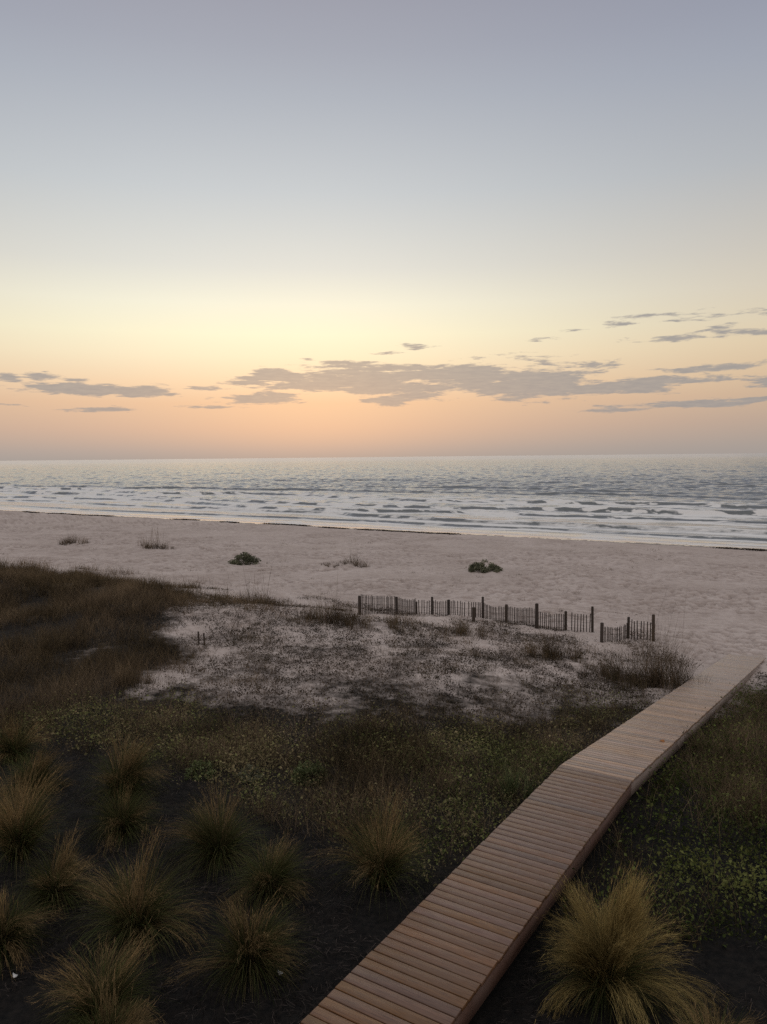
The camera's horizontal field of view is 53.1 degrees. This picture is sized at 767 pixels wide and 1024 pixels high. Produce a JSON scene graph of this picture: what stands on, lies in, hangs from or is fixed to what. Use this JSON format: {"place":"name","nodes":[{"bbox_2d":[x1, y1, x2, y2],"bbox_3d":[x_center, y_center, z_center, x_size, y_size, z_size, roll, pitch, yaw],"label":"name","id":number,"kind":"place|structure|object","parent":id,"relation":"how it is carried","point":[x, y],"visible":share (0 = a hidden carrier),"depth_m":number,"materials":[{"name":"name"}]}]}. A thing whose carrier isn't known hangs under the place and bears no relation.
{"place":"outdoors","nodes":[
{"label":"outdoors","id":0,"kind":"place"},
{"bbox_2d":[0,510,766,1023],"bbox_3d":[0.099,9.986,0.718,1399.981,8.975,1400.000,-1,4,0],"label":"ground","id":1,"kind":"structure","parent":0,"point":[718,596],"depth_m":18.71,"materials":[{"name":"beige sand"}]},
{"bbox_2d":[0,710,54,768],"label":"grass clump","id":2,"kind":"object","parent":1,"relation":"on","point":[10,747],"visible":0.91,"depth_m":15.52,"materials":[{"name":"green plant"}]},
{"bbox_2d":[0,878,68,981],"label":"grass clump","id":3,"kind":"object","parent":1,"relation":"on","point":[12,929],"visible":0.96,"depth_m":9.43,"materials":[{"name":"green plant"}]},
{"bbox_2d":[0,740,80,802],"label":"grass clump","id":4,"kind":"object","parent":1,"relation":"on","point":[40,761],"visible":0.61,"depth_m":13.99,"materials":[{"name":"green plant"}]},
{"bbox_2d":[0,752,89,876],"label":"grass clump","id":5,"kind":"object","parent":1,"relation":"on","point":[20,833],"visible":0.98,"depth_m":11.64,"materials":[{"name":"green plant"}]},
{"bbox_2d":[4,826,109,931],"bbox_3d":[-4.518,5.181,10.552,1.459,1.491,1.500,-3,5,-34],"label":"grass clump","id":6,"kind":"object","parent":1,"relation":"on","point":[57,891],"visible":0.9,"depth_m":10.47,"materials":[{"name":"green plant"}]},
{"bbox_2d":[59,534,91,544],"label":"grass tuft","id":7,"kind":"object","parent":1,"relation":"on","point":[70,541],"visible":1,"depth_m":74.70,"materials":[{"name":"plant"}]},
{"bbox_2d":[25,919,177,1023],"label":"grass clump","id":8,"kind":"object","parent":1,"relation":"on","point":[83,1000],"visible":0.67,"depth_m":8.31,"materials":[{"name":"green plant"}]},
{"bbox_2d":[60,967,163,1023],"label":"grass clump","id":9,"kind":"object","parent":1,"relation":"on","point":[128,1016],"visible":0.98,"depth_m":7.90,"materials":[{"name":"plant"}]},
{"bbox_2d":[67,772,170,856],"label":"grass clump","id":10,"kind":"object","parent":1,"relation":"on","point":[120,822],"visible":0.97,"depth_m":12.27,"materials":[{"name":"green plant"}]},
{"bbox_2d":[61,723,177,813],"bbox_3d":[-4.683,4.834,13.812,2.217,2.175,2.133,-1,4,0],"label":"grass clump","id":11,"kind":"object","parent":1,"relation":"on","point":[129,768],"visible":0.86,"depth_m":13.69,"materials":[{"name":"green plant"}]},
{"bbox_2d":[104,650,161,686],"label":"grass tuft","id":12,"kind":"object","parent":1,"relation":"on","point":[139,672],"visible":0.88,"depth_m":20.50,"materials":[{"name":"green plant"}]},
{"bbox_2d":[50,820,226,975],"bbox_3d":[-3.155,5.052,9.768,2.300,2.240,2.317,1,5,26],"label":"grass clump","id":13,"kind":"object","parent":1,"relation":"on","point":[130,912],"visible":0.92,"depth_m":9.63,"materials":[{"name":"green plant"}]},
{"bbox_2d":[137,525,176,549],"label":"grass tuft","id":14,"kind":"object","parent":1,"relation":"on","point":[151,546],"visible":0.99,"depth_m":69.66,"materials":[{"name":"plant"}]},
{"bbox_2d":[184,760,213,780],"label":"bush","id":15,"kind":"object","parent":1,"relation":"on","point":[197,772],"visible":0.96,"depth_m":14.52,"materials":[{"name":"green plant"}]},
{"bbox_2d":[148,773,279,887],"bbox_3d":[-2.498,5.059,11.585,2.051,1.820,2.130,3,5,42],"label":"grass clump","id":16,"kind":"object","parent":1,"relation":"on","point":[216,844],"visible":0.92,"depth_m":11.48,"materials":[{"name":"green plant"}]},
{"bbox_2d":[161,885,322,1011],"bbox_3d":[-1.582,5.139,9.050,1.872,1.768,1.780,-1,4,0],"label":"grass clump","id":17,"kind":"object","parent":1,"relation":"on","point":[252,949],"visible":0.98,"depth_m":8.93,"materials":[{"name":"green plant"}]},
{"bbox_2d":[227,552,260,565],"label":"bush","id":18,"kind":"object","parent":1,"relation":"on","point":[247,558],"visible":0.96,"depth_m":59.23,"materials":[{"name":"green plant"}]},
{"bbox_2d":[236,763,264,784],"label":"bush","id":19,"kind":"object","parent":1,"relation":"on","point":[248,775],"visible":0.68,"depth_m":14.37,"materials":[{"name":"green plant"}]},
{"bbox_2d":[238,562,279,603],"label":"grass tuft","id":20,"kind":"object","parent":1,"relation":"on","point":[253,597],"visible":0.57,"depth_m":34.47,"materials":[{"name":"plant"}]},
{"bbox_2d":[215,831,320,915],"bbox_3d":[-1.595,5.142,10.666,1.630,1.324,1.739,-1,4,0],"label":"grass clump","id":21,"kind":"object","parent":1,"relation":"on","point":[274,874],"visible":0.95,"depth_m":10.55,"materials":[{"name":"green plant"}]},
{"bbox_2d":[290,759,328,785],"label":"bush","id":22,"kind":"object","parent":1,"relation":"on","point":[301,768],"visible":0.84,"depth_m":14.26,"materials":[{"name":"green plant"}]},
{"bbox_2d":[291,576,374,629],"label":"grass tuft","id":23,"kind":"object","parent":1,"relation":"on","point":[329,617],"visible":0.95,"depth_m":28.78,"materials":[{"name":"plant"}]},
{"bbox_2d":[0,668,673,888],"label":"ground cover","id":24,"kind":"object","parent":1,"relation":"on","point":[480,746],"visible":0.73,"depth_m":15.51,"materials":[{"name":"green plant"}]},
{"bbox_2d":[0,539,683,622],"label":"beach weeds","id":25,"kind":"object","parent":1,"relation":"on","point":[428,569],"visible":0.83,"depth_m":56.28,"materials":[{"name":"green plant"}]},
{"bbox_2d":[339,553,367,567],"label":"grass tuft","id":26,"kind":"object","parent":1,"relation":"on","point":[355,563],"visible":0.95,"depth_m":57.60,"materials":[{"name":"plant"}]},
{"bbox_2d":[304,779,442,919],"bbox_3d":[-0.119,4.761,10.783,2.100,1.834,2.090,-1,4,0],"label":"grass clump","id":27,"kind":"object","parent":1,"relation":"on","point":[381,861],"visible":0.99,"depth_m":10.70,"materials":[{"name":"green plant"}]},
{"bbox_2d":[20,511,766,550],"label":"seaweed","id":28,"kind":"object","parent":1,"relation":"on","point":[752,549],"visible":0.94,"depth_m":92.38,"materials":[{"name":"brown plant"}]},
{"bbox_2d":[381,605,426,631],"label":"grass tuft","id":29,"kind":"object","parent":1,"relation":"on","point":[405,623],"visible":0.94,"depth_m":28.97,"materials":[{"name":"plant"}]},
{"bbox_2d":[45,585,766,784],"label":"creeping plants","id":30,"kind":"object","parent":1,"relation":"on","point":[514,661],"visible":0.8,"depth_m":22.32,"materials":[{"name":"plant"}]},
{"bbox_2d":[443,596,489,639],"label":"grass tuft","id":31,"kind":"object","parent":1,"relation":"on","point":[460,629],"visible":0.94,"depth_m":28.87,"materials":[{"name":"plant"}]},
{"bbox_2d":[472,607,474,620],"bbox_3d":[3.795,4.513,32.295,0.143,1.026,0.162,-1,4,0],"label":"fence post","id":32,"kind":"object","parent":1,"relation":"on","point":[473,613],"visible":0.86,"depth_m":32.21,"materials":[{"name":"brown wood"}]},
{"bbox_2d":[358,594,593,632],"bbox_3d":[3.929,4.381,34.008,9.913,2.588,5.828,-1,4,0],"label":"sand fence","id":33,"kind":"object","parent":1,"relation":"on","point":[398,606],"visible":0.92,"depth_m":33.17,"materials":[{"name":"brown wood"}]},
{"bbox_2d":[468,559,502,572],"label":"bush","id":34,"kind":"object","parent":1,"relation":"on","point":[480,567],"visible":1,"depth_m":53.87,"materials":[{"name":"green plant"}]},
{"bbox_2d":[489,746,544,799],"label":"green plant","id":35,"kind":"object","parent":1,"relation":"on","point":[509,783],"visible":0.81,"depth_m":13.45,"materials":[{"name":"green plant"}]},
{"bbox_2d":[301,652,765,1023],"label":"boardwalk","id":36,"kind":"structure","parent":1,"relation":"on","point":[448,949],"depth_m":9.93,"materials":[{"name":"brown wood"}]},
{"bbox_2d":[518,628,591,663],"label":"grass tuft","id":37,"kind":"object","parent":1,"relation":"on","point":[548,650],"visible":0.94,"depth_m":25.86,"materials":[{"name":"plant"}]},
{"bbox_2d":[402,674,766,948],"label":"leafy vines","id":38,"kind":"object","parent":1,"relation":"on","point":[701,849],"visible":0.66,"depth_m":11.97,"materials":[{"name":"green plant"}]},
{"bbox_2d":[571,647,637,685],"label":"grass tuft","id":39,"kind":"object","parent":1,"relation":"on","point":[590,668],"visible":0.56,"depth_m":24.41,"materials":[{"name":"plant"}]},
{"bbox_2d":[600,614,654,642],"bbox_3d":[9.549,5.004,30.722,3.118,1.643,0.778,-3,5,-31],"label":"sand fence","id":40,"kind":"object","parent":1,"relation":"on","point":[626,629],"visible":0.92,"depth_m":31.14,"materials":[{"name":"brown wood"}]},
{"bbox_2d":[527,858,739,1023],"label":"grass clump","id":41,"kind":"object","parent":1,"relation":"on","point":[607,964],"visible":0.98,"depth_m":8.42,"materials":[{"name":"green plant"}]},
{"bbox_2d":[590,584,729,693],"bbox_3d":[8.430,3.711,23.474,3.667,3.639,3.771,-4,5,-42],"label":"grass tuft","id":42,"kind":"object","parent":1,"relation":"on","point":[652,674],"visible":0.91,"depth_m":23.48,"materials":[{"name":"green plant"}]},
{"bbox_2d":[659,993,766,1023],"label":"grass clump","id":43,"kind":"object","parent":1,"relation":"on","point":[704,1020],"visible":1,"depth_m":7.62,"materials":[{"name":"plant"}]},
{"bbox_2d":[0,453,766,548],"bbox_3d":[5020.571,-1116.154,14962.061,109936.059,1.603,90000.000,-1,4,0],"label":"sea","id":44,"kind":"structure","parent":0,"point":[715,500],"depth_m":188.82,"materials":[{"name":"liquid"}]},
{"bbox_2d":[0,556,766,951],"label":"dune grass","id":45,"kind":"structure","parent":0,"point":[124,590],"depth_m":17.73,"materials":[{"name":"green plant"}]},
{"bbox_2d":[0,0,766,460],"label":"sky","id":46,"kind":"structure","parent":0,"point":[230,229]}
]}

